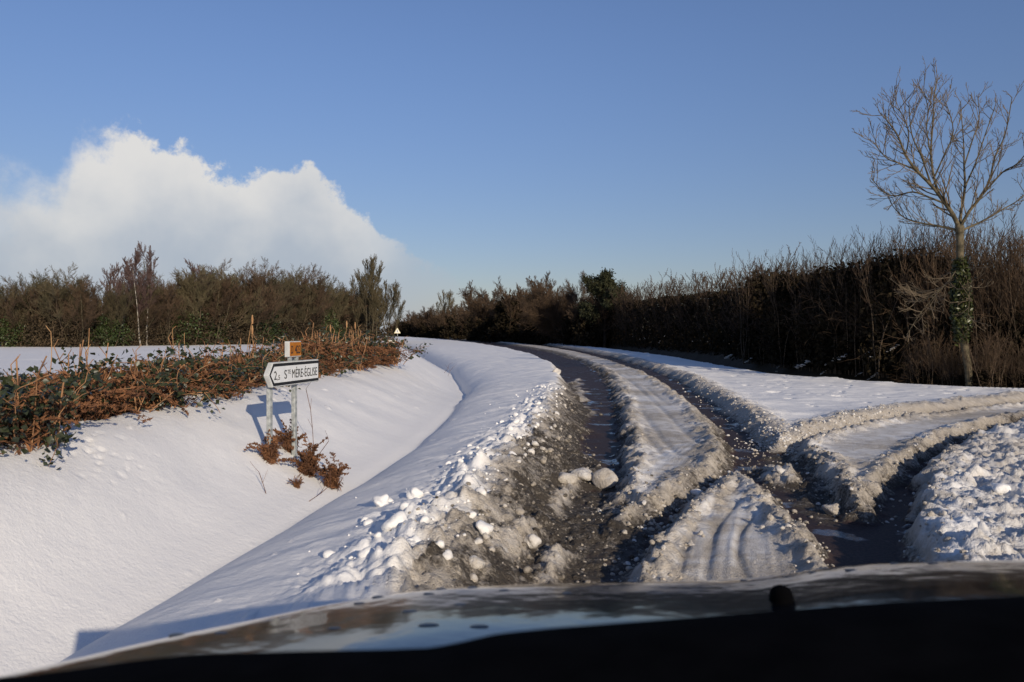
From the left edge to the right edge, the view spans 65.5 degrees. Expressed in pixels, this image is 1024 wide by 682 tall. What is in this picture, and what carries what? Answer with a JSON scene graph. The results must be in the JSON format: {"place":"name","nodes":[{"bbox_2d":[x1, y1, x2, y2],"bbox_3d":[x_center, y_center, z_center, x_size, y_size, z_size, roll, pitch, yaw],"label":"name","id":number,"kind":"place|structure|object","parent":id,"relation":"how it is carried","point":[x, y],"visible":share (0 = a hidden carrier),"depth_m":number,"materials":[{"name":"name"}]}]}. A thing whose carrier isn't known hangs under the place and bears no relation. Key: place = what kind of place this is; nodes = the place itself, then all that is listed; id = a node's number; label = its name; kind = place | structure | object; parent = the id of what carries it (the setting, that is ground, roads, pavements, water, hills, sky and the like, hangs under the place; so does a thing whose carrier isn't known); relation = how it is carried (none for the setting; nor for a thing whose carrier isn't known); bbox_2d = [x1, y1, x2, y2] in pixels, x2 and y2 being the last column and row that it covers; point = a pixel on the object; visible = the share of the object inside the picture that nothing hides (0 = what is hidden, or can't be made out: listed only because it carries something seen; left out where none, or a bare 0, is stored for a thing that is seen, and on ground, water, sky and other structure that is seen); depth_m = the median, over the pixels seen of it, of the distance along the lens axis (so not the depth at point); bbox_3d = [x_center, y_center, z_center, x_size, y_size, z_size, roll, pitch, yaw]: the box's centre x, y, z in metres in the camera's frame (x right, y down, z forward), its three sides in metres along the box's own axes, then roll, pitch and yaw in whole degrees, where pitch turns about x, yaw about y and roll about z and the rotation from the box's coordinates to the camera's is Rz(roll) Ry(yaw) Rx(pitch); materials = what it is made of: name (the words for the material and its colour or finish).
{"place":"outdoors","nodes":[
{"label":"outdoors","id":0,"kind":"place"},
{"bbox_2d":[0,336,1023,675],"bbox_3d":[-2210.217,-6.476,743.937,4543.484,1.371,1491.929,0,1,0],"label":"ground","id":1,"kind":"structure","parent":0,"point":[124,530],"depth_m":6.18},
{"bbox_2d":[0,278,37,346],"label":"bare tree","id":2,"kind":"object","parent":1,"relation":"on","point":[6,302],"visible":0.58,"depth_m":60.07,"materials":[{"name":"brown plant"}]},
{"bbox_2d":[0,285,38,346],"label":"bare tree","id":3,"kind":"object","parent":1,"relation":"on","point":[3,331],"visible":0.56,"depth_m":59.94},
{"bbox_2d":[0,282,68,346],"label":"bare tree","id":4,"kind":"object","parent":1,"relation":"on","point":[13,304],"visible":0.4,"depth_m":59.98,"materials":[{"name":"brown plant"}]},
{"bbox_2d":[1,272,87,341],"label":"bare tree","id":5,"kind":"object","parent":1,"relation":"on","point":[22,282],"visible":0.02,"depth_m":65.03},
{"bbox_2d":[0,354,99,469],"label":"bramble bush","id":6,"kind":"object","parent":1,"relation":"on","point":[21,405],"visible":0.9,"depth_m":5.10,"materials":[{"name":"green plant"}]},
{"bbox_2d":[0,262,102,346],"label":"bare tree","id":7,"kind":"object","parent":1,"relation":"on","point":[50,289],"visible":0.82,"depth_m":60.07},
{"bbox_2d":[0,356,114,450],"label":"bramble bush","id":8,"kind":"object","parent":1,"relation":"on","point":[53,389],"visible":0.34,"depth_m":5.41,"materials":[{"name":"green plant"}]},
{"bbox_2d":[37,273,107,346],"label":"bare tree","id":9,"kind":"object","parent":1,"relation":"on","point":[90,316],"visible":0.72,"depth_m":60.59,"materials":[{"name":"brown plant"}]},
{"bbox_2d":[55,279,141,346],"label":"bare tree","id":10,"kind":"object","parent":1,"relation":"on","point":[114,322],"visible":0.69,"depth_m":63.11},
{"bbox_2d":[3,339,229,422],"bbox_3d":[-3.587,0.383,6.763,1.631,0.798,1.925,0,1,5],"label":"bramble thicket","id":11,"kind":"object","parent":1,"relation":"on","point":[103,394],"visible":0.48,"depth_m":6.78,"materials":[{"name":"brown plant"}]},
{"bbox_2d":[99,257,133,345],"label":"birch tree","id":12,"kind":"object","parent":1,"relation":"on","point":[112,281],"visible":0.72,"depth_m":65.34,"materials":[{"name":"brown plant"}]},
{"bbox_2d":[14,340,241,417],"bbox_3d":[-3.486,0.353,7.544,1.500,0.738,2.494,0,1,19],"label":"bramble thicket","id":13,"kind":"object","parent":1,"relation":"on","point":[169,388],"visible":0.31,"depth_m":7.44,"materials":[{"name":"brown plant"}]},
{"bbox_2d":[97,291,166,345],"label":"bare tree","id":14,"kind":"object","parent":1,"relation":"on","point":[133,311],"visible":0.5,"depth_m":65.81,"materials":[{"name":"brown plant"}]},
{"bbox_2d":[117,241,159,344],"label":"birch tree","id":15,"kind":"object","parent":1,"relation":"on","point":[139,252],"visible":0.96,"depth_m":65.88,"materials":[{"name":"brown plant"}]},
{"bbox_2d":[100,275,178,345],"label":"bare tree","id":16,"kind":"object","parent":1,"relation":"on","point":[155,292],"visible":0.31,"depth_m":66.66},
{"bbox_2d":[140,275,201,345],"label":"bare tree","id":17,"kind":"object","parent":1,"relation":"on","point":[169,305],"visible":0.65,"depth_m":67.41,"materials":[{"name":"brown plant"}]},
{"bbox_2d":[125,258,222,345],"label":"bare tree","id":18,"kind":"object","parent":1,"relation":"on","point":[188,303],"visible":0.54,"depth_m":69.02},
{"bbox_2d":[102,353,257,398],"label":"bramble bush","id":19,"kind":"object","parent":1,"relation":"on","point":[236,378],"visible":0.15,"depth_m":8.79,"materials":[{"name":"green plant"}]},
{"bbox_2d":[184,258,211,344],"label":"birch tree","id":20,"kind":"object","parent":1,"relation":"on","point":[194,269],"visible":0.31,"depth_m":70.97,"materials":[{"name":"brown plant"}]},
{"bbox_2d":[110,332,304,397],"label":"bramble thicket","id":21,"kind":"object","parent":1,"relation":"on","point":[201,362],"visible":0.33,"depth_m":9.17,"materials":[{"name":"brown plant"}]},
{"bbox_2d":[166,272,252,344],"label":"bare tree","id":22,"kind":"object","parent":1,"relation":"on","point":[214,313],"visible":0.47,"depth_m":70.70,"materials":[{"name":"brown plant"}]},
{"bbox_2d":[170,265,267,344],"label":"bare tree","id":23,"kind":"object","parent":1,"relation":"on","point":[243,317],"visible":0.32,"depth_m":72.31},
{"bbox_2d":[216,272,236,344],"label":"ivy clad tree","id":24,"kind":"object","parent":1,"relation":"on","point":[225,340],"visible":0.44,"depth_m":72.11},
{"bbox_2d":[169,344,319,389],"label":"bramble thicket","id":25,"kind":"object","parent":1,"relation":"on","point":[260,367],"visible":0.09,"depth_m":10.72,"materials":[{"name":"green plant"}]},
{"bbox_2d":[206,257,291,344],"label":"bare tree","id":26,"kind":"object","parent":1,"relation":"on","point":[256,286],"visible":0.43,"depth_m":73.92,"materials":[{"name":"brown plant"}]},
{"bbox_2d":[200,264,304,343],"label":"bare tree","id":27,"kind":"object","parent":1,"relation":"on","point":[273,321],"visible":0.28,"depth_m":76.96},
{"bbox_2d":[199,334,319,364],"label":"bracken clump","id":28,"kind":"object","parent":1,"relation":"on","point":[260,358],"visible":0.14,"depth_m":12.10,"materials":[{"name":"brown plant"}]},
{"bbox_2d":[244,428,288,464],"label":"fern tuft","id":29,"kind":"object","parent":1,"relation":"on","point":[271,454],"visible":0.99,"depth_m":7.40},
{"bbox_2d":[197,344,336,377],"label":"bramble thicket","id":30,"kind":"object","parent":1,"relation":"on","point":[317,357],"visible":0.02,"depth_m":13.04,"materials":[{"name":"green plant"}]},
{"bbox_2d":[267,281,299,342],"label":"bare tree","id":31,"kind":"object","parent":1,"relation":"on","point":[289,325],"visible":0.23,"depth_m":81.38,"materials":[{"name":"brown plant"}]},
{"bbox_2d":[262,419,305,451],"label":"fern tuft","id":32,"kind":"object","parent":1,"relation":"on","point":[287,439],"visible":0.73,"depth_m":7.98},
{"bbox_2d":[263,341,318,457],"bbox_3d":[-2.182,0.780,7.858,0.098,1.557,1.062,0,1,12],"label":"direction sign","id":33,"kind":"object","parent":1,"relation":"on","point":[293,372],"visible":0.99,"depth_m":7.79,"materials":[{"name":"metal"}]},
{"bbox_2d":[266,270,324,342],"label":"bare tree","id":34,"kind":"object","parent":1,"relation":"on","point":[301,318],"visible":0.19,"depth_m":84.81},
{"bbox_2d":[235,323,363,373],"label":"bracken clump","id":35,"kind":"object","parent":1,"relation":"on","point":[312,347],"visible":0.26,"depth_m":14.56,"materials":[{"name":"brown plant"}]},
{"bbox_2d":[270,275,329,341],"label":"bare tree","id":36,"kind":"object","parent":1,"relation":"on","point":[308,308],"visible":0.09,"depth_m":87.03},
{"bbox_2d":[267,263,335,342],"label":"bare tree","id":37,"kind":"object","parent":1,"relation":"on","point":[318,304],"visible":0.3,"depth_m":86.79,"materials":[{"name":"brown plant"}]},
{"bbox_2d":[278,432,327,477],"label":"fern tuft","id":38,"kind":"object","parent":1,"relation":"on","point":[305,462],"visible":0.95,"depth_m":7.61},
{"bbox_2d":[235,337,375,376],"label":"bramble thicket","id":39,"kind":"object","parent":1,"relation":"on","point":[325,369],"visible":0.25,"depth_m":13.94,"materials":[{"name":"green plant"}]},
{"bbox_2d":[283,270,333,339],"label":"bare tree","id":40,"kind":"object","parent":1,"relation":"on","point":[307,299],"visible":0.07,"depth_m":88.62,"materials":[{"name":"brown plant"}]},
{"bbox_2d":[272,270,350,341],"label":"bare tree","id":41,"kind":"object","parent":1,"relation":"on","point":[328,294],"visible":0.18,"depth_m":94.12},
{"bbox_2d":[271,334,371,370],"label":"bracken clump","id":42,"kind":"object","parent":1,"relation":"on","point":[357,357],"visible":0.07,"depth_m":15.81,"materials":[{"name":"brown plant"}]},
{"bbox_2d":[292,274,352,337],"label":"bare tree","id":43,"kind":"object","parent":1,"relation":"on","point":[339,287],"visible":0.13,"depth_m":94.87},
{"bbox_2d":[309,452,350,491],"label":"fern tuft","id":44,"kind":"object","parent":1,"relation":"on","point":[333,470],"visible":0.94,"depth_m":7.53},
{"bbox_2d":[275,328,390,370],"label":"bracken clump","id":45,"kind":"object","parent":1,"relation":"on","point":[365,364],"visible":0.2,"depth_m":16.65,"materials":[{"name":"brown plant"}]},
{"bbox_2d":[301,286,368,339],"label":"bare tree","id":46,"kind":"object","parent":1,"relation":"on","point":[349,320],"visible":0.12,"depth_m":99.27,"materials":[{"name":"brown plant"}]},
{"bbox_2d":[328,287,357,341],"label":"bare tree","id":47,"kind":"object","parent":1,"relation":"on","point":[344,317],"visible":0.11,"depth_m":98.34,"materials":[{"name":"brown plant"}]},
{"bbox_2d":[326,288,370,339],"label":"bare tree","id":48,"kind":"object","parent":1,"relation":"on","point":[356,294],"visible":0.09,"depth_m":105.59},
{"bbox_2d":[320,326,398,368],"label":"bramble thicket","id":49,"kind":"object","parent":1,"relation":"on","point":[371,342],"visible":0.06,"depth_m":18.07,"materials":[{"name":"brown plant"}]},
{"bbox_2d":[345,270,385,341],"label":"slender tree","id":50,"kind":"object","parent":1,"relation":"on","point":[372,309],"visible":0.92,"depth_m":99.24,"materials":[{"name":"green plant"}]},
{"bbox_2d":[326,334,409,365],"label":"bracken clump","id":51,"kind":"object","parent":1,"relation":"on","point":[389,353],"visible":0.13,"depth_m":19.27,"materials":[{"name":"brown plant"}]},
{"bbox_2d":[353,254,391,340],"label":"slender tree","id":52,"kind":"object","parent":1,"relation":"on","point":[372,265],"visible":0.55,"depth_m":103.94,"materials":[{"name":"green plant"}]},
{"bbox_2d":[342,286,403,337],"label":"bare tree","id":53,"kind":"object","parent":1,"relation":"on","point":[389,305],"visible":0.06,"depth_m":117.93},
{"bbox_2d":[372,494,388,506],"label":"snow clod","id":54,"kind":"object","parent":1,"relation":"on","point":[380,501],"visible":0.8,"depth_m":5.51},
{"bbox_2d":[338,330,432,364],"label":"bramble thicket","id":55,"kind":"object","parent":1,"relation":"on","point":[391,344],"visible":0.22,"depth_m":20.05,"materials":[{"name":"brown plant"}]},
{"bbox_2d":[374,280,405,341],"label":"slender tree","id":56,"kind":"object","parent":1,"relation":"on","point":[394,302],"visible":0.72,"depth_m":107.87,"materials":[{"name":"green plant"}]},
{"bbox_2d":[381,511,407,530],"bbox_3d":[-0.640,0.996,4.367,0.145,0.119,0.116,-1,1,-42],"label":"snow clod","id":57,"kind":"object","parent":1,"relation":"on","point":[397,519],"visible":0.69,"depth_m":4.33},
{"bbox_2d":[391,312,415,336],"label":"roadside bush","id":58,"kind":"object","parent":1,"relation":"on","point":[401,327],"visible":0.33,"depth_m":250.06,"materials":[{"name":"brown plant"}]},
{"bbox_2d":[406,487,423,498],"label":"snow clod","id":59,"kind":"object","parent":1,"relation":"on","point":[413,492],"visible":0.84,"depth_m":5.60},
{"bbox_2d":[402,311,429,336],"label":"roadside bush","id":60,"kind":"object","parent":1,"relation":"on","point":[410,330],"visible":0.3,"depth_m":241.77,"materials":[{"name":"brown plant"}]},
{"bbox_2d":[412,306,435,337],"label":"roadside bush","id":61,"kind":"object","parent":1,"relation":"on","point":[423,331],"visible":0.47,"depth_m":224.76,"materials":[{"name":"brown plant"}]},
{"bbox_2d":[422,303,456,337],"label":"roadside bush","id":62,"kind":"object","parent":1,"relation":"on","point":[433,323],"visible":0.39,"depth_m":209.14,"materials":[{"name":"brown plant"}]},
{"bbox_2d":[435,290,456,337],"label":"slender tree","id":63,"kind":"object","parent":1,"relation":"on","point":[449,297],"visible":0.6,"depth_m":215.88,"materials":[{"name":"green plant"}]},
{"bbox_2d":[436,303,464,338],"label":"roadside bush","id":64,"kind":"object","parent":1,"relation":"on","point":[447,325],"visible":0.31,"depth_m":190.41,"materials":[{"name":"brown plant"}]},
{"bbox_2d":[297,384,611,583],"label":"snow crumbs","id":65,"kind":"object","parent":1,"relation":"on","point":[475,562],"visible":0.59,"depth_m":5.04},
{"bbox_2d":[448,306,474,339],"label":"roadside bush","id":66,"kind":"object","parent":1,"relation":"on","point":[463,328],"visible":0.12,"depth_m":165.57,"materials":[{"name":"brown plant"}]},
{"bbox_2d":[458,293,488,340],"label":"roadside bush","id":67,"kind":"object","parent":1,"relation":"on","point":[474,336],"visible":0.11,"depth_m":140.84,"materials":[{"name":"green plant"}]},
{"bbox_2d":[475,520,493,534],"bbox_3d":[-0.154,1.055,4.504,0.087,0.080,0.123,0,1,25],"label":"snow clod","id":68,"kind":"object","parent":1,"relation":"on","point":[482,527],"visible":0.91,"depth_m":4.46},
{"bbox_2d":[456,277,537,341],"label":"roadside bush","id":69,"kind":"object","parent":1,"relation":"on","point":[480,316],"visible":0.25,"depth_m":125.59,"materials":[{"name":"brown plant"}]},
{"bbox_2d":[481,272,562,342],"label":"roadside bush","id":70,"kind":"object","parent":1,"relation":"on","point":[506,317],"visible":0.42,"depth_m":112.25,"materials":[{"name":"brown plant"}]},
{"bbox_2d":[516,295,548,343],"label":"roadside bush","id":71,"kind":"object","parent":1,"relation":"on","point":[527,336],"visible":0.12,"depth_m":101.37,"materials":[{"name":"brown plant"}]},
{"bbox_2d":[524,534,541,548],"bbox_3d":[0.126,1.222,4.862,0.110,0.093,0.094,0,1,37],"label":"snow clod","id":72,"kind":"object","parent":1,"relation":"on","point":[532,541],"visible":0.95,"depth_m":4.83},
{"bbox_2d":[534,295,567,344],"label":"roadside bush","id":73,"kind":"object","parent":1,"relation":"on","point":[543,340],"visible":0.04,"depth_m":93.12,"materials":[{"name":"brown plant"}]},
{"bbox_2d":[558,472,577,484],"bbox_3d":[0.501,1.246,7.195,0.172,0.114,0.140,0,1,15],"label":"snow clod","id":74,"kind":"object","parent":1,"relation":"on","point":[566,478],"visible":0.99,"depth_m":7.15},
{"bbox_2d":[514,271,641,345],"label":"spreading bush","id":75,"kind":"object","parent":1,"relation":"on","point":[552,309],"visible":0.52,"depth_m":85.46,"materials":[{"name":"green plant"}]},
{"bbox_2d":[570,467,592,480],"bbox_3d":[0.651,1.259,7.436,0.213,0.138,0.192,0,1,0],"label":"snow clod","id":76,"kind":"object","parent":1,"relation":"on","point":[584,474],"visible":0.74,"depth_m":7.38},
{"bbox_2d":[565,285,616,347],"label":"roadside bush","id":77,"kind":"object","parent":1,"relation":"on","point":[586,334],"visible":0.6,"depth_m":76.81,"materials":[{"name":"green plant"}]},
{"bbox_2d":[574,267,631,347],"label":"evergreen tree","id":78,"kind":"object","parent":1,"relation":"on","point":[600,283],"visible":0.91,"depth_m":75.73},
{"bbox_2d":[554,243,801,361],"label":"hedge","id":79,"kind":"object","parent":1,"relation":"on","point":[691,321],"visible":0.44,"depth_m":50.63,"materials":[{"name":"brown plant"}]},
{"bbox_2d":[716,245,805,364],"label":"tall shrub","id":80,"kind":"object","parent":1,"relation":"on","point":[752,288],"visible":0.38,"depth_m":33.52,"materials":[{"name":"brown plant"}]},
{"bbox_2d":[739,243,849,368],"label":"tall shrub","id":81,"kind":"object","parent":1,"relation":"on","point":[778,353],"visible":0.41,"depth_m":29.41,"materials":[{"name":"brown plant"}]},
{"bbox_2d":[772,233,881,370],"bbox_3d":[11.026,-1.298,27.742,3.556,4.667,5.011,0,1,-3],"label":"tall shrub","id":82,"kind":"object","parent":1,"relation":"on","point":[803,341],"visible":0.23,"depth_m":27.23,"materials":[{"name":"brown plant"}]},
{"bbox_2d":[724,344,962,379],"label":"snow patches","id":83,"kind":"object","parent":1,"relation":"on","point":[797,367],"visible":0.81,"depth_m":25.50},
{"bbox_2d":[792,229,906,374],"bbox_3d":[10.713,-1.207,25.249,3.541,4.531,4.759,0,1,-28],"label":"tall shrub","id":84,"kind":"object","parent":1,"relation":"on","point":[831,336],"visible":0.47,"depth_m":25.10,"materials":[{"name":"brown plant"}]},
{"bbox_2d":[794,221,945,375],"bbox_3d":[11.283,-1.278,24.971,5.031,4.685,3.570,1,1,41],"label":"tall shrub","id":85,"kind":"object","parent":1,"relation":"on","point":[857,340],"visible":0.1,"depth_m":24.37,"materials":[{"name":"brown plant"}]},
{"bbox_2d":[820,208,972,378],"bbox_3d":[11.945,-1.328,23.223,3.782,4.839,5.082,0,1,-27],"label":"tall shrub","id":86,"kind":"object","parent":1,"relation":"on","point":[881,358],"visible":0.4,"depth_m":23.06,"materials":[{"name":"brown plant"}]},
{"bbox_2d":[889,328,961,384],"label":"tall shrub","id":87,"kind":"object","parent":1,"relation":"on","point":[925,372],"visible":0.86,"depth_m":21.11,"materials":[{"name":"brown plant"}]},
{"bbox_2d":[842,200,1021,378],"bbox_3d":[12.233,-1.362,22.355,4.643,4.931,4.780,0,1,-35],"label":"tall shrub","id":88,"kind":"object","parent":1,"relation":"on","point":[896,366],"visible":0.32,"depth_m":22.02,"materials":[{"name":"brown plant"}]},
{"bbox_2d":[851,56,1023,386],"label":"ash tree","id":89,"kind":"object","parent":1,"relation":"on","point":[959,283],"visible":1,"depth_m":19.87,"materials":[{"name":"brown plant"}]},
{"bbox_2d":[886,206,1023,374],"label":"tall shrub","id":90,"kind":"object","parent":1,"relation":"on","point":[937,320],"visible":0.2,"depth_m":21.89,"materials":[{"name":"brown plant"}]},
{"bbox_2d":[891,218,1018,357],"bbox_3d":[13.120,-1.337,24.186,4.482,4.965,3.910,0,1,5],"label":"tall shrub","id":91,"kind":"object","parent":1,"relation":"on","point":[950,257],"visible":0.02,"depth_m":23.84,"materials":[{"name":"brown plant"}]},
{"bbox_2d":[929,346,983,385],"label":"tall shrub","id":92,"kind":"object","parent":1,"relation":"on","point":[954,379],"visible":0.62,"depth_m":20.50,"materials":[{"name":"brown plant"}]},
{"bbox_2d":[904,221,1023,375],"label":"tall shrub","id":93,"kind":"object","parent":1,"relation":"on","point":[978,338],"visible":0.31,"depth_m":20.96,"materials":[{"name":"brown plant"}]},
{"bbox_2d":[965,464,990,476],"bbox_3d":[3.967,1.133,6.784,0.214,0.166,0.171,0,1,24],"label":"snow clod","id":94,"kind":"object","parent":1,"relation":"on","point":[975,470],"visible":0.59,"depth_m":6.73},
{"bbox_2d":[953,324,1017,387],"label":"tall shrub","id":95,"kind":"object","parent":1,"relation":"on","point":[988,377],"visible":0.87,"depth_m":19.78,"materials":[{"name":"brown plant"}]},
{"bbox_2d":[953,207,1023,376],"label":"tall shrub","id":96,"kind":"object","parent":1,"relation":"on","point":[1015,321],"visible":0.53,"depth_m":20.61,"materials":[{"name":"brown plant"}]},
{"bbox_2d":[964,226,1023,372],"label":"tall shrub","id":97,"kind":"object","parent":1,"relation":"on","point":[1022,274],"visible":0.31,"depth_m":20.63,"materials":[{"name":"brown plant"}]},
{"bbox_2d":[991,483,1010,493],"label":"snow clod","id":98,"kind":"object","parent":1,"relation":"on","point":[999,488],"visible":1,"depth_m":6.16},
{"bbox_2d":[992,336,1023,387],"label":"tall shrub","id":99,"kind":"object","parent":1,"relation":"on","point":[1016,379],"visible":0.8,"depth_m":19.71,"materials":[{"name":"brown plant"}]},
{"bbox_2d":[0,0,1023,332],"label":"sky","id":100,"kind":"structure","parent":0,"point":[452,143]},
{"bbox_2d":[381,334,1022,583],"bbox_3d":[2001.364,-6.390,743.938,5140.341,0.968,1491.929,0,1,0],"label":"road","id":101,"kind":"structure","parent":0,"point":[846,539],"depth_m":7.00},
{"bbox_2d":[0,560,1023,681],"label":"car","id":102,"kind":"object","parent":101,"relation":"on","point":[945,621],"visible":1,"depth_m":0.76,"materials":[{"name":"black paint"}]},
{"bbox_2d":[592,468,617,489],"bbox_3d":[0.857,1.275,7.315,0.255,0.211,0.158,1,1,43],"label":"snow clod","id":103,"kind":"object","parent":101,"relation":"on","point":[604,478],"visible":0.98,"depth_m":7.26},
{"bbox_2d":[403,376,1020,582],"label":"slush crumbs","id":104,"kind":"object","parent":101,"relation":"on","point":[653,573],"visible":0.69,"depth_m":6.59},
{"bbox_2d":[821,503,839,515],"bbox_3d":[2.532,1.349,6.310,0.120,0.127,0.150,0,1,-22],"label":"snow clod","id":105,"kind":"object","parent":101,"relation":"on","point":[832,509],"visible":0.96,"depth_m":6.28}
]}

